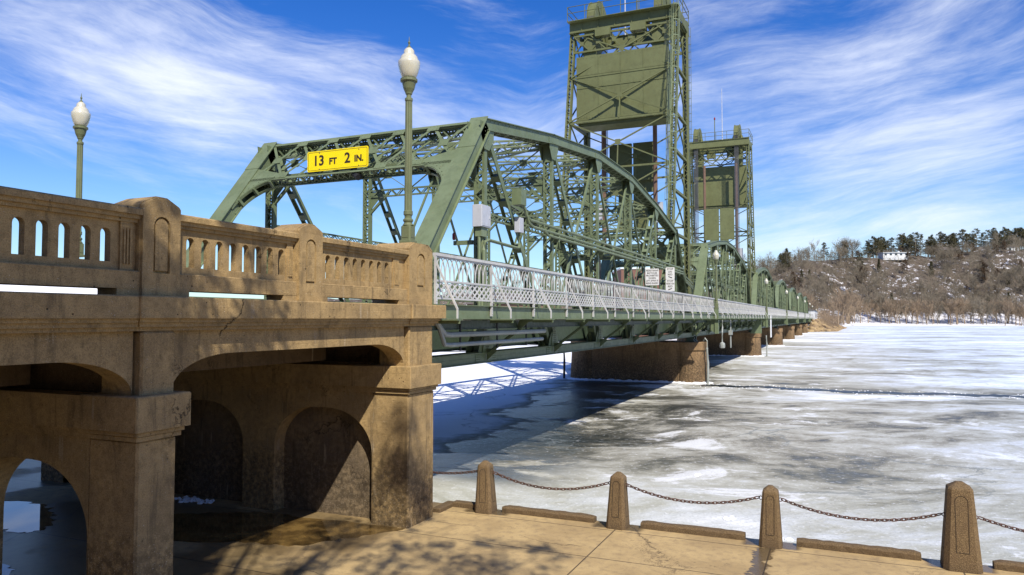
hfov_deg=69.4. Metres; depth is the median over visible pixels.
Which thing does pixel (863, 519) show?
chain
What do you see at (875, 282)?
bare tree
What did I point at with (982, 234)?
pine tree
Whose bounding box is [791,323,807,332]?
bridge pier
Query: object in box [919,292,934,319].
bare tree
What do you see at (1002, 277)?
bare tree
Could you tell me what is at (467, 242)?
warning light
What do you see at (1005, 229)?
pine tree
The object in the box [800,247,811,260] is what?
bare tree
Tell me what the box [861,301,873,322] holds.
pale bare tree
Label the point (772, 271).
bare tree
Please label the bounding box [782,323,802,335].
bridge pier
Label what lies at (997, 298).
bare tree
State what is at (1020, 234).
pine tree
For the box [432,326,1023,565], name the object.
river ice
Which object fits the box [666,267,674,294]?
sign
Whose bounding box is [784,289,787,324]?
street lamp
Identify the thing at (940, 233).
pine tree
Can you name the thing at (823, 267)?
bare tree
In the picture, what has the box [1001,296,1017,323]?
pale bare tree
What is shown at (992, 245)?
bare tree
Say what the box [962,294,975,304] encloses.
bare tree
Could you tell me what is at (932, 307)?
pale bare tree
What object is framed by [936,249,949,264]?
bare tree
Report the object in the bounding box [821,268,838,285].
bare tree
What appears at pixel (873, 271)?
bare tree
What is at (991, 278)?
bare tree
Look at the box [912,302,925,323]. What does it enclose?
pale bare tree
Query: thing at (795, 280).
oak tree
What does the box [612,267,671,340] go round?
brick building
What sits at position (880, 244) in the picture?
pine tree
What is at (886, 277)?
bare tree
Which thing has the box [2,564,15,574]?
puddle
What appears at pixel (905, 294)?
bare tree
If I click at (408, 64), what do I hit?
street lamp
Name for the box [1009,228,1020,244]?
pine tree
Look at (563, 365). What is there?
guard pile
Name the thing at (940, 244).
bare tree
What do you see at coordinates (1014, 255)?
bare tree
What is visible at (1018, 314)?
pale bare tree
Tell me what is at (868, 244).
pine tree
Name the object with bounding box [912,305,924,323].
pale bare tree
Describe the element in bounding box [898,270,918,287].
bare tree
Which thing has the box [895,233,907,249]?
pine tree
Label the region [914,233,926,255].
pine tree
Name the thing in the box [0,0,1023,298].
sky
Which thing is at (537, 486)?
chain
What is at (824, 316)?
shore brush
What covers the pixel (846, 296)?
pale bare tree
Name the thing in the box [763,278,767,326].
street lamp
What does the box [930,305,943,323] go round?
bare tree
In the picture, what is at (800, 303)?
truss span
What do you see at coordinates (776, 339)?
bridge pier
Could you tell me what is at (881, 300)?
bare tree
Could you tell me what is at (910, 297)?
bare tree
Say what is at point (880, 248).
pine tree
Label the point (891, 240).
pine tree
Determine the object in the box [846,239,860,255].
bare tree
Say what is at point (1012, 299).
bare tree
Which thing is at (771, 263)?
bare tree
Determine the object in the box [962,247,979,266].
bare tree
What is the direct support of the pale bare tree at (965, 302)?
on the hillside
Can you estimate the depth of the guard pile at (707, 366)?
56.20 m
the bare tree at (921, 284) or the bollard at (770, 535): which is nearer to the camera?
the bollard at (770, 535)
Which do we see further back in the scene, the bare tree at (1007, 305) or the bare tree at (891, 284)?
the bare tree at (891, 284)
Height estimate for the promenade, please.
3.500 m
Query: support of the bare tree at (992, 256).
on the hillside
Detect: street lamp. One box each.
[71,93,90,256]
[398,38,419,242]
[711,250,718,333]
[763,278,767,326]
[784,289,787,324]
[796,296,798,322]
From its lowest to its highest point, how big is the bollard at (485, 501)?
1.230 m
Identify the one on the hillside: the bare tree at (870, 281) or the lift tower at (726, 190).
the bare tree at (870, 281)
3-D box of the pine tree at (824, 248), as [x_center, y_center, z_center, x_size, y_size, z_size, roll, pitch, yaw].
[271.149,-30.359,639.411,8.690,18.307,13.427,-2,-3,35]
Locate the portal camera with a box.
[351,168,361,179]
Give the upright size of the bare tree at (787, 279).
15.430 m
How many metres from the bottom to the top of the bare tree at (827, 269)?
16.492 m
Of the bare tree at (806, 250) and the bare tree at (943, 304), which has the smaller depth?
the bare tree at (943, 304)
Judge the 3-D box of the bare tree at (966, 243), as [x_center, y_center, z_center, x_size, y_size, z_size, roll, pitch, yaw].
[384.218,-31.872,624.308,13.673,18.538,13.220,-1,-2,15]
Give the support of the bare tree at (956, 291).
on the hillside
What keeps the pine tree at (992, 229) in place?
on the hillside
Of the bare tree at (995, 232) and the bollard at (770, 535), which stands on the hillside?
the bare tree at (995, 232)
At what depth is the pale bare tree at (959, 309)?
502.35 m
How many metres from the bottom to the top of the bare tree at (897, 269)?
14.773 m
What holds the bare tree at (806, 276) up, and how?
on the hillside
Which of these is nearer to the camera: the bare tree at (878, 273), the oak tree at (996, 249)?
the bare tree at (878, 273)
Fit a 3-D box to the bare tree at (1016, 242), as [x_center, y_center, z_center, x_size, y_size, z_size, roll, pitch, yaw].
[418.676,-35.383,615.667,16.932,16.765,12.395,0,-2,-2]
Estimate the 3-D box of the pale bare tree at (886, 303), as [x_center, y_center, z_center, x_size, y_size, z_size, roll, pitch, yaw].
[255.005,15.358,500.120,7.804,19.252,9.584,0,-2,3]
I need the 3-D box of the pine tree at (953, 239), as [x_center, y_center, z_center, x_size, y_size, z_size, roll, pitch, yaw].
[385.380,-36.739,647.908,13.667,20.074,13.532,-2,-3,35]
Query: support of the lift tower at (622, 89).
on the truss span at (449, 169)
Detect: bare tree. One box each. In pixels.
[445,290,469,304]
[758,252,777,269]
[758,259,769,267]
[760,258,776,268]
[764,263,782,280]
[770,261,786,276]
[783,272,794,286]
[788,257,802,277]
[792,246,809,262]
[796,256,806,268]
[796,284,814,300]
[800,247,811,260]
[801,273,815,291]
[802,291,814,307]
[804,270,824,285]
[806,278,828,303]
[808,295,819,309]
[809,240,819,260]
[818,260,829,276]
[818,295,828,306]
[820,263,835,282]
[820,273,833,287]
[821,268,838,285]
[821,279,837,298]
[823,300,836,317]
[828,296,838,316]
[829,238,846,262]
[831,287,847,323]
[832,246,847,263]
[834,291,857,323]
[835,245,849,261]
[838,291,855,324]
[844,240,860,252]
[845,287,859,303]
[845,297,853,323]
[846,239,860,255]
[846,274,858,286]
[851,267,868,285]
[852,258,866,270]
[853,294,860,322]
[857,303,867,322]
[858,295,879,316]
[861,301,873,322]
[863,267,881,290]
[863,276,880,290]
[868,296,882,320]
[869,267,884,285]
[869,269,883,294]
[869,292,884,318]
[873,305,882,323]
[874,291,890,316]
[878,280,893,296]
[880,268,892,291]
[882,298,893,317]
[883,290,901,300]
[883,301,894,323]
[891,297,902,319]
[892,302,911,323]
[893,303,903,323]
[894,263,903,277]
[897,288,912,302]
[897,298,910,323]
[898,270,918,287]
[905,295,916,314]
[907,298,923,322]
[909,301,918,322]
[910,284,925,293]
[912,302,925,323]
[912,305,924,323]
[916,277,926,291]
[919,281,941,296]
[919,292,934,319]
[921,300,932,321]
[924,245,932,257]
[927,278,943,295]
[927,299,938,323]
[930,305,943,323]
[932,290,949,299]
[933,243,953,255]
[933,245,945,257]
[935,300,947,323]
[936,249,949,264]
[937,268,952,279]
[938,292,950,303]
[940,250,961,270]
[942,298,952,323]
[942,299,958,324]
[944,256,958,279]
[946,243,962,258]
[947,280,963,295]
[947,298,966,324]
[947,305,957,320]
[948,246,962,264]
[949,285,968,298]
[953,300,964,323]
[954,272,967,282]
[957,297,971,323]
[958,275,986,298]
[960,240,974,251]
[961,256,985,273]
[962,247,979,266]
[962,271,983,292]
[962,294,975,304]
[963,299,985,321]
[966,289,981,304]
[966,297,979,323]
[968,297,990,318]
[969,295,989,317]
[980,257,997,279]
[981,244,994,258]
[983,238,999,258]
[983,301,996,324]
[984,250,996,262]
[984,280,1007,296]
[985,271,998,290]
[986,292,1007,302]
[986,296,999,320]
[988,231,1004,245]
[988,300,1005,322]
[990,270,1011,288]
[998,295,1016,316]
[999,293,1023,318]
[1001,264,1020,287]
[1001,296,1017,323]
[1001,299,1015,325]
[1003,267,1018,288]
[1006,282,1019,294]
[1007,234,1021,250]
[1007,236,1023,254]
[1009,252,1018,266]
[1011,274,1023,288]
[1013,300,1023,325]
[1013,303,1023,325]
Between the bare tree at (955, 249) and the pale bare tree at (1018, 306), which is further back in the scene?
the bare tree at (955, 249)
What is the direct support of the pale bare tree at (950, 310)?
on the hillside
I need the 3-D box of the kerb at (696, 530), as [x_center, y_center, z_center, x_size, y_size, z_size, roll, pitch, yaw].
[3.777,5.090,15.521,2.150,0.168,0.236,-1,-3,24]
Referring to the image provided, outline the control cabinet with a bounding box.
[472,204,490,305]
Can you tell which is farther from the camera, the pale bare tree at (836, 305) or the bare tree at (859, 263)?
the bare tree at (859, 263)
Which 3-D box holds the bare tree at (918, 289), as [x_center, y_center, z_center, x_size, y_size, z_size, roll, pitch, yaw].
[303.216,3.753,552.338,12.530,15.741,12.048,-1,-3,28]
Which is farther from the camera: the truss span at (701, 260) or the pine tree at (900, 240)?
the pine tree at (900, 240)
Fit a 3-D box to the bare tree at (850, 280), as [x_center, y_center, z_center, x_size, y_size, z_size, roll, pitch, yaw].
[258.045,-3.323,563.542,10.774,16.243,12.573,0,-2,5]
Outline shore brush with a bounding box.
[817,309,845,327]
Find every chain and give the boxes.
[433,470,476,474]
[494,472,608,490]
[626,484,759,503]
[781,498,941,521]
[978,516,1023,532]
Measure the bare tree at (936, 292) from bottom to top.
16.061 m
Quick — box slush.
[174,495,214,503]
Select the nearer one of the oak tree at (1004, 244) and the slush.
the slush
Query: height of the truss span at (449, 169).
9.314 m
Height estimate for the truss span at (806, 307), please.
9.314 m
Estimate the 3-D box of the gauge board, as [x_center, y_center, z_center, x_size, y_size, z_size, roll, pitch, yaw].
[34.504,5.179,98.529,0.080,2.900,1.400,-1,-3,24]
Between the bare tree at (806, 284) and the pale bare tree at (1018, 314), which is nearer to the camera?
the pale bare tree at (1018, 314)
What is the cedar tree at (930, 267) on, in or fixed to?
on the hillside
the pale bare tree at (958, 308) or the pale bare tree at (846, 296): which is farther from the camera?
the pale bare tree at (958, 308)
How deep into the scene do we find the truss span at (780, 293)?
151.12 m
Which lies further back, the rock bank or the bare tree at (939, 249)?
the bare tree at (939, 249)
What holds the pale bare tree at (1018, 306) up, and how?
on the hillside
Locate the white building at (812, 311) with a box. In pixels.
[808,308,816,318]
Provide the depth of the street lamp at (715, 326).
56.45 m
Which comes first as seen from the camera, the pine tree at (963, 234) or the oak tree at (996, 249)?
the oak tree at (996, 249)
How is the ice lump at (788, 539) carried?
on the river ice
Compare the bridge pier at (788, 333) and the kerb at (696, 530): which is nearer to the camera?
the kerb at (696, 530)
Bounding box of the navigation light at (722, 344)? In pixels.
[719,320,724,347]
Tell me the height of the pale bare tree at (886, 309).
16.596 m
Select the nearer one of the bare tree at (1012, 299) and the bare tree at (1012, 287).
the bare tree at (1012, 299)
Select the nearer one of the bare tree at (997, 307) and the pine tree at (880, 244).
the bare tree at (997, 307)
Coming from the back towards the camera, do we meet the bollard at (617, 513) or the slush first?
the slush
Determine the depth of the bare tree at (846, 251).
609.43 m
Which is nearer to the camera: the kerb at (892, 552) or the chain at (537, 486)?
the kerb at (892, 552)
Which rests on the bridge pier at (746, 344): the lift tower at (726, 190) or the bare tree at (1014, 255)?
the lift tower at (726, 190)
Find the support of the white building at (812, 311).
on the rock bank
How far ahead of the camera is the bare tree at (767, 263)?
604.65 m
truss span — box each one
[186,116,722,367]
[594,240,767,335]
[691,267,788,327]
[728,280,797,325]
[756,288,804,323]
[768,293,809,322]
[781,296,813,322]
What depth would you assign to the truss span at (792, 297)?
189.08 m
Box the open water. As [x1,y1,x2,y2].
[700,384,1023,397]
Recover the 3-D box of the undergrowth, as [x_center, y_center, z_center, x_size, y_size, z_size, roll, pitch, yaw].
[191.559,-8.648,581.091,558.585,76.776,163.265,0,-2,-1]
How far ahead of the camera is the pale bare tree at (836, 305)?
336.98 m
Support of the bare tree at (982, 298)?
on the hillside
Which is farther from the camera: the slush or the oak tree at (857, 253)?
the oak tree at (857, 253)
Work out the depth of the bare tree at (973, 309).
503.89 m
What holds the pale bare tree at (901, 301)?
on the hillside
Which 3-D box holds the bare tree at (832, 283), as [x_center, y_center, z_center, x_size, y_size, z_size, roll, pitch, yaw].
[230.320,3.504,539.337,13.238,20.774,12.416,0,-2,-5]
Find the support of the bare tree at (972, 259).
on the hillside
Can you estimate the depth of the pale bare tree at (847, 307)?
334.12 m
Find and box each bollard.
[475,460,496,514]
[606,471,629,530]
[758,485,782,548]
[940,481,982,574]
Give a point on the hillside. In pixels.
(923, 322)
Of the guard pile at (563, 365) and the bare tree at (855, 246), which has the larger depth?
the bare tree at (855, 246)
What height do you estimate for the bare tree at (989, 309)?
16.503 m
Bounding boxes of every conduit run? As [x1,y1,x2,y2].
[435,318,545,350]
[512,188,692,288]
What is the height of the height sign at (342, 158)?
0.890 m
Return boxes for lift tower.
[559,0,693,331]
[683,88,755,303]
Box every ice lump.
[722,515,734,519]
[782,537,793,540]
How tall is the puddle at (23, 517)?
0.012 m
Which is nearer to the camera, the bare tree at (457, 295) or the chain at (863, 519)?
the chain at (863, 519)
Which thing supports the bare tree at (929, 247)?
on the hillside
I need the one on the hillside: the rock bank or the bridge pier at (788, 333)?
the rock bank
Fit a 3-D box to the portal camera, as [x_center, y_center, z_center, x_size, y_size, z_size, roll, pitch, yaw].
[-5.155,-3.765,24.291,0.287,0.559,0.637,2,-3,-36]
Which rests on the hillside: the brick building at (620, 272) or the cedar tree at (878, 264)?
the cedar tree at (878, 264)
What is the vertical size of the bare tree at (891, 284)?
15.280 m
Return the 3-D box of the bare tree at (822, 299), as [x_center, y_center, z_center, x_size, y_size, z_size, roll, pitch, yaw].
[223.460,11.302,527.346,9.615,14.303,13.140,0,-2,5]
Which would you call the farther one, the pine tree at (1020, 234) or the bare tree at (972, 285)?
the pine tree at (1020, 234)
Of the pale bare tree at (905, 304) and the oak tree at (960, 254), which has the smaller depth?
the pale bare tree at (905, 304)
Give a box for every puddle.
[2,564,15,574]
[3,501,56,532]
[173,512,404,545]
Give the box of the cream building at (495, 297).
[465,293,557,307]
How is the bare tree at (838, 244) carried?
on the hillside
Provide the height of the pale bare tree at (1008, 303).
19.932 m
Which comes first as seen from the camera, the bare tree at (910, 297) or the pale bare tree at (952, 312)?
the pale bare tree at (952, 312)
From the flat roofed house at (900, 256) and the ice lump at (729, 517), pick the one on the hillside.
the flat roofed house at (900, 256)
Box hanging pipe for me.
[729,320,732,347]
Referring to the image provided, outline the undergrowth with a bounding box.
[442,238,1023,323]
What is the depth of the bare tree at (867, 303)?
519.49 m
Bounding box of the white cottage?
[1000,244,1018,250]
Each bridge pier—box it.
[567,336,712,383]
[677,329,764,356]
[734,326,784,345]
[766,324,795,339]
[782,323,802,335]
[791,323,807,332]
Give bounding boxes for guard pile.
[563,353,564,377]
[706,348,708,383]
[766,335,767,355]
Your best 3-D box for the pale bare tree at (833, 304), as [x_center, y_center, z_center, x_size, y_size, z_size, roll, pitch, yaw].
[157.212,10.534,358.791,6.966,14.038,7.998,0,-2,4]
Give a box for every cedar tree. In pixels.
[876,259,881,270]
[928,261,934,275]
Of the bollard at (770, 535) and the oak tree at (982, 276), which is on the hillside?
the oak tree at (982, 276)
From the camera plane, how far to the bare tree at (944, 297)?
535.13 m
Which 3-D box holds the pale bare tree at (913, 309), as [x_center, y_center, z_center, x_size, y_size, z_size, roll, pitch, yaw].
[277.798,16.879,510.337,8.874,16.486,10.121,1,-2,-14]
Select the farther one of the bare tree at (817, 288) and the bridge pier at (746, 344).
the bare tree at (817, 288)
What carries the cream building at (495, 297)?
on the far shore
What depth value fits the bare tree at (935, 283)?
559.25 m
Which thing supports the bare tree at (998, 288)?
on the hillside
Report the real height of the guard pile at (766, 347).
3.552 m
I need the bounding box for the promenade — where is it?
[2,459,1023,574]
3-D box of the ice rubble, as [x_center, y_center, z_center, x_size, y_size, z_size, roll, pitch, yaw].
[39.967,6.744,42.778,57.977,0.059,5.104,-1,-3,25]
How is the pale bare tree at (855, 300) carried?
on the causeway
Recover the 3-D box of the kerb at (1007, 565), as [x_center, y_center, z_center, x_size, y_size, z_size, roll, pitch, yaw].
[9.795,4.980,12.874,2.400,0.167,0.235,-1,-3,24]
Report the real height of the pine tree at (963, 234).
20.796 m
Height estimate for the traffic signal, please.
2.850 m
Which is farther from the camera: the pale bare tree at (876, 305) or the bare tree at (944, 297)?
the bare tree at (944, 297)
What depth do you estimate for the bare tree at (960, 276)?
579.54 m
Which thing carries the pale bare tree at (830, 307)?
on the causeway
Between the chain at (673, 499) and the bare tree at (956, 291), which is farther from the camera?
the bare tree at (956, 291)
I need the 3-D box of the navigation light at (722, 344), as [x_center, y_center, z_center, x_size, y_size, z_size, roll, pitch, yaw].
[16.567,3.667,58.270,0.439,2.250,0.426,1,-2,-16]
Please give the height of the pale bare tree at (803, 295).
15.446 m
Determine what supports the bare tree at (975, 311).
on the hillside
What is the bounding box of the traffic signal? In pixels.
[593,260,600,278]
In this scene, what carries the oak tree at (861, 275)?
on the hillside
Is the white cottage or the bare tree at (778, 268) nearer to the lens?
the bare tree at (778, 268)
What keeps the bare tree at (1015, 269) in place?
on the hillside
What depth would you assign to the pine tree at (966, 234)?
647.03 m
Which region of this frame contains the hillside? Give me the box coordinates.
[328,249,1023,325]
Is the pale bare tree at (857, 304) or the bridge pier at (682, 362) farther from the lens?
the pale bare tree at (857, 304)
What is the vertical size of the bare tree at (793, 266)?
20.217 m
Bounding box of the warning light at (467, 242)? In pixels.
[452,232,473,244]
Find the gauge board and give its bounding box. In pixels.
[770,316,771,336]
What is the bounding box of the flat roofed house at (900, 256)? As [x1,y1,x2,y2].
[878,251,909,260]
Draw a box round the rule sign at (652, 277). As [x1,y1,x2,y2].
[645,269,658,293]
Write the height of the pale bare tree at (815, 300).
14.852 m
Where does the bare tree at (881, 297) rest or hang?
on the hillside
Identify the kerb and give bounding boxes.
[433,500,474,512]
[502,505,596,522]
[640,520,745,539]
[796,538,921,560]
[992,559,1023,572]
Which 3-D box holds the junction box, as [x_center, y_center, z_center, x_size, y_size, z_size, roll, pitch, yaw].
[-0.298,-1.131,24.602,0.210,2.720,3.064,-1,-3,24]
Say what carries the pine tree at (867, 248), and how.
on the hillside
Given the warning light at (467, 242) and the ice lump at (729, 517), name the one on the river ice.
the ice lump at (729, 517)
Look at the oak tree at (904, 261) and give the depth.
593.63 m
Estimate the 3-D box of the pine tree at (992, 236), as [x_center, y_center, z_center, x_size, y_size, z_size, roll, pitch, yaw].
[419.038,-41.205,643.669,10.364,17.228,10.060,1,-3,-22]
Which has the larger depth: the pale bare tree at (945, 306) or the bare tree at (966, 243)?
the bare tree at (966, 243)
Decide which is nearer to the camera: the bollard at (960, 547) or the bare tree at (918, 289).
the bollard at (960, 547)
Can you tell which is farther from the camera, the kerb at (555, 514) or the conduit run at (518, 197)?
the conduit run at (518, 197)
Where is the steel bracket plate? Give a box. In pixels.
[750,320,761,332]
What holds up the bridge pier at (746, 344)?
in the river ice
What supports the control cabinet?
attached to the truss span at (449, 169)
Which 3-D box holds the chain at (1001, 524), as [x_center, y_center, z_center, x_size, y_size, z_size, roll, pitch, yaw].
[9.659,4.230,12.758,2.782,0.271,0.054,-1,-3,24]
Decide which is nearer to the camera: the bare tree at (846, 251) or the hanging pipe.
the hanging pipe
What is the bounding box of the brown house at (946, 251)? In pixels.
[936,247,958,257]
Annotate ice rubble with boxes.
[693,383,1023,398]
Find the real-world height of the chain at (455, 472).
0.212 m
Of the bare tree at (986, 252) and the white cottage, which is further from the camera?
the white cottage
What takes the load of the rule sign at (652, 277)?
attached to the truss span at (449, 169)
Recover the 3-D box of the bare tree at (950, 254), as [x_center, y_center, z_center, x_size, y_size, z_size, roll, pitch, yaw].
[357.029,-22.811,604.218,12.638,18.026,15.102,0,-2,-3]
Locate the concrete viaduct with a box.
[0,186,445,574]
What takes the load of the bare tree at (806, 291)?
on the hillside
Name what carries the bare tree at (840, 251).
on the hillside
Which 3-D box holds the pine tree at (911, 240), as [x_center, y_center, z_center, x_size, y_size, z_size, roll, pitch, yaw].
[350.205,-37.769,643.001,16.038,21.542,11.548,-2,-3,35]
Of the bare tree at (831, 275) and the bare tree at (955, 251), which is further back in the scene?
the bare tree at (955, 251)
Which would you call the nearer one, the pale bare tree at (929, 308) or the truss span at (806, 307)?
the truss span at (806, 307)
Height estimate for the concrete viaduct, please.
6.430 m
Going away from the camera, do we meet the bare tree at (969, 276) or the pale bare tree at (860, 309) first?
the pale bare tree at (860, 309)
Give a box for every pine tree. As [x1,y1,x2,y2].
[776,254,785,272]
[781,252,791,271]
[821,242,829,261]
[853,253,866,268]
[862,239,871,257]
[863,246,869,259]
[869,236,878,257]
[874,237,884,253]
[875,242,882,255]
[887,237,897,251]
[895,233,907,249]
[898,235,907,251]
[904,234,913,251]
[905,232,924,254]
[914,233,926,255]
[933,231,944,243]
[941,235,953,246]
[943,235,956,247]
[955,229,970,247]
[964,233,972,250]
[971,229,981,245]
[977,232,983,246]
[978,230,991,246]
[986,231,999,244]
[990,228,1000,244]
[998,227,1012,244]
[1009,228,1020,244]
[1016,227,1023,247]
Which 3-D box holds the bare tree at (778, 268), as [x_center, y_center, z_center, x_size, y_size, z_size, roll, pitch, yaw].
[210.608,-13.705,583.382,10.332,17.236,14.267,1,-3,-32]
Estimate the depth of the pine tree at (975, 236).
647.58 m
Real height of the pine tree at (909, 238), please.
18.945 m
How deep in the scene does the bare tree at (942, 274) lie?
577.03 m
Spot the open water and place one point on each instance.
(894, 393)
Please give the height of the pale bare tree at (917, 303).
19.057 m
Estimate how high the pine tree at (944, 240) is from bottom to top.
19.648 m
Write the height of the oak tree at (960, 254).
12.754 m
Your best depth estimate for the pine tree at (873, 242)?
638.42 m
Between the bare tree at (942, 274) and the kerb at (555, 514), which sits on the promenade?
the kerb at (555, 514)
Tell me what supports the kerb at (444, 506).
on the promenade
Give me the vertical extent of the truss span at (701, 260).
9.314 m
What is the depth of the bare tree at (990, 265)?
581.19 m
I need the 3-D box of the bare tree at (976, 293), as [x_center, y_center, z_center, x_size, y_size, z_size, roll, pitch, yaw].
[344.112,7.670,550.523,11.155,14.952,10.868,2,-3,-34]
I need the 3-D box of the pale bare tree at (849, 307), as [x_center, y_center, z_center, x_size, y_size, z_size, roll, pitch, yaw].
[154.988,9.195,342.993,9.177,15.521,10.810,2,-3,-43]
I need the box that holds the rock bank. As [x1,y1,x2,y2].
[799,318,846,331]
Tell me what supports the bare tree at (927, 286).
on the hillside
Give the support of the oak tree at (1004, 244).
on the hillside
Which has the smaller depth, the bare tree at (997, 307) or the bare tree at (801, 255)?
the bare tree at (997, 307)
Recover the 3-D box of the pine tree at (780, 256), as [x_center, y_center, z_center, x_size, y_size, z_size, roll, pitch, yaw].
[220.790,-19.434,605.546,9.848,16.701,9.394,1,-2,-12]
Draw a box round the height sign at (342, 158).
[307,146,368,177]
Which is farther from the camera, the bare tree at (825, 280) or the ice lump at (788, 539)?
the bare tree at (825, 280)
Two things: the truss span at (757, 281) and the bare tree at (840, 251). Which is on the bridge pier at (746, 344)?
the truss span at (757, 281)
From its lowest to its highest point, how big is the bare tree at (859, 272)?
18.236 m
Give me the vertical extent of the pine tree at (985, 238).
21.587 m
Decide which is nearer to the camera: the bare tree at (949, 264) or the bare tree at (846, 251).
the bare tree at (949, 264)
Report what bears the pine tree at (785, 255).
on the hillside
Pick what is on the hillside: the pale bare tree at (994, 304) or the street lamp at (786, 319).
the pale bare tree at (994, 304)
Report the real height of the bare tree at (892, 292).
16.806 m
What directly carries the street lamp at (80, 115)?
on the concrete viaduct
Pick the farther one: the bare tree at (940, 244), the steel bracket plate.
the bare tree at (940, 244)
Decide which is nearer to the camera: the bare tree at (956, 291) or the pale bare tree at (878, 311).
the pale bare tree at (878, 311)
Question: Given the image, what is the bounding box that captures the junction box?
[482,217,523,292]
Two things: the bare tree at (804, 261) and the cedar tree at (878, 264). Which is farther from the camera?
the cedar tree at (878, 264)
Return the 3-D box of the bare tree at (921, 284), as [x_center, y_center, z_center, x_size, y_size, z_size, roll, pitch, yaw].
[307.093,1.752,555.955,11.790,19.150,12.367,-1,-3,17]
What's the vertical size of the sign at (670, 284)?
2.140 m
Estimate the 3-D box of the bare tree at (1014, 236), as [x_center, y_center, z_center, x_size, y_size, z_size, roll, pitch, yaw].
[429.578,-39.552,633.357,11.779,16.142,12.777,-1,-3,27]
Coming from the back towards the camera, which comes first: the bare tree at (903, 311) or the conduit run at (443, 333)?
the bare tree at (903, 311)
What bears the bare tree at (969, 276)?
on the hillside
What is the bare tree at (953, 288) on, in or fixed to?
on the hillside
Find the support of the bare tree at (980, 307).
on the hillside
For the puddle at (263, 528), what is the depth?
15.77 m
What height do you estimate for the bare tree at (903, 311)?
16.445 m
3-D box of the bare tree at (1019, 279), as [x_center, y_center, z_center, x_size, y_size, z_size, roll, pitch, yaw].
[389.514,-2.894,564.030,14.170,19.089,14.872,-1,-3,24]
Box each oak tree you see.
[790,274,802,289]
[854,250,862,259]
[856,268,865,282]
[900,258,909,273]
[956,249,965,262]
[977,268,986,280]
[990,244,1000,256]
[1001,241,1006,249]
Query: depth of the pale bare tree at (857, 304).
406.04 m
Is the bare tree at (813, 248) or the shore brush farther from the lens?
the bare tree at (813, 248)
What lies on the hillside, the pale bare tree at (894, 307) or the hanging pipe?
the pale bare tree at (894, 307)
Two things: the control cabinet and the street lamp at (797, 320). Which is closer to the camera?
the control cabinet
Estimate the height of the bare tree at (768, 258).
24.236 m

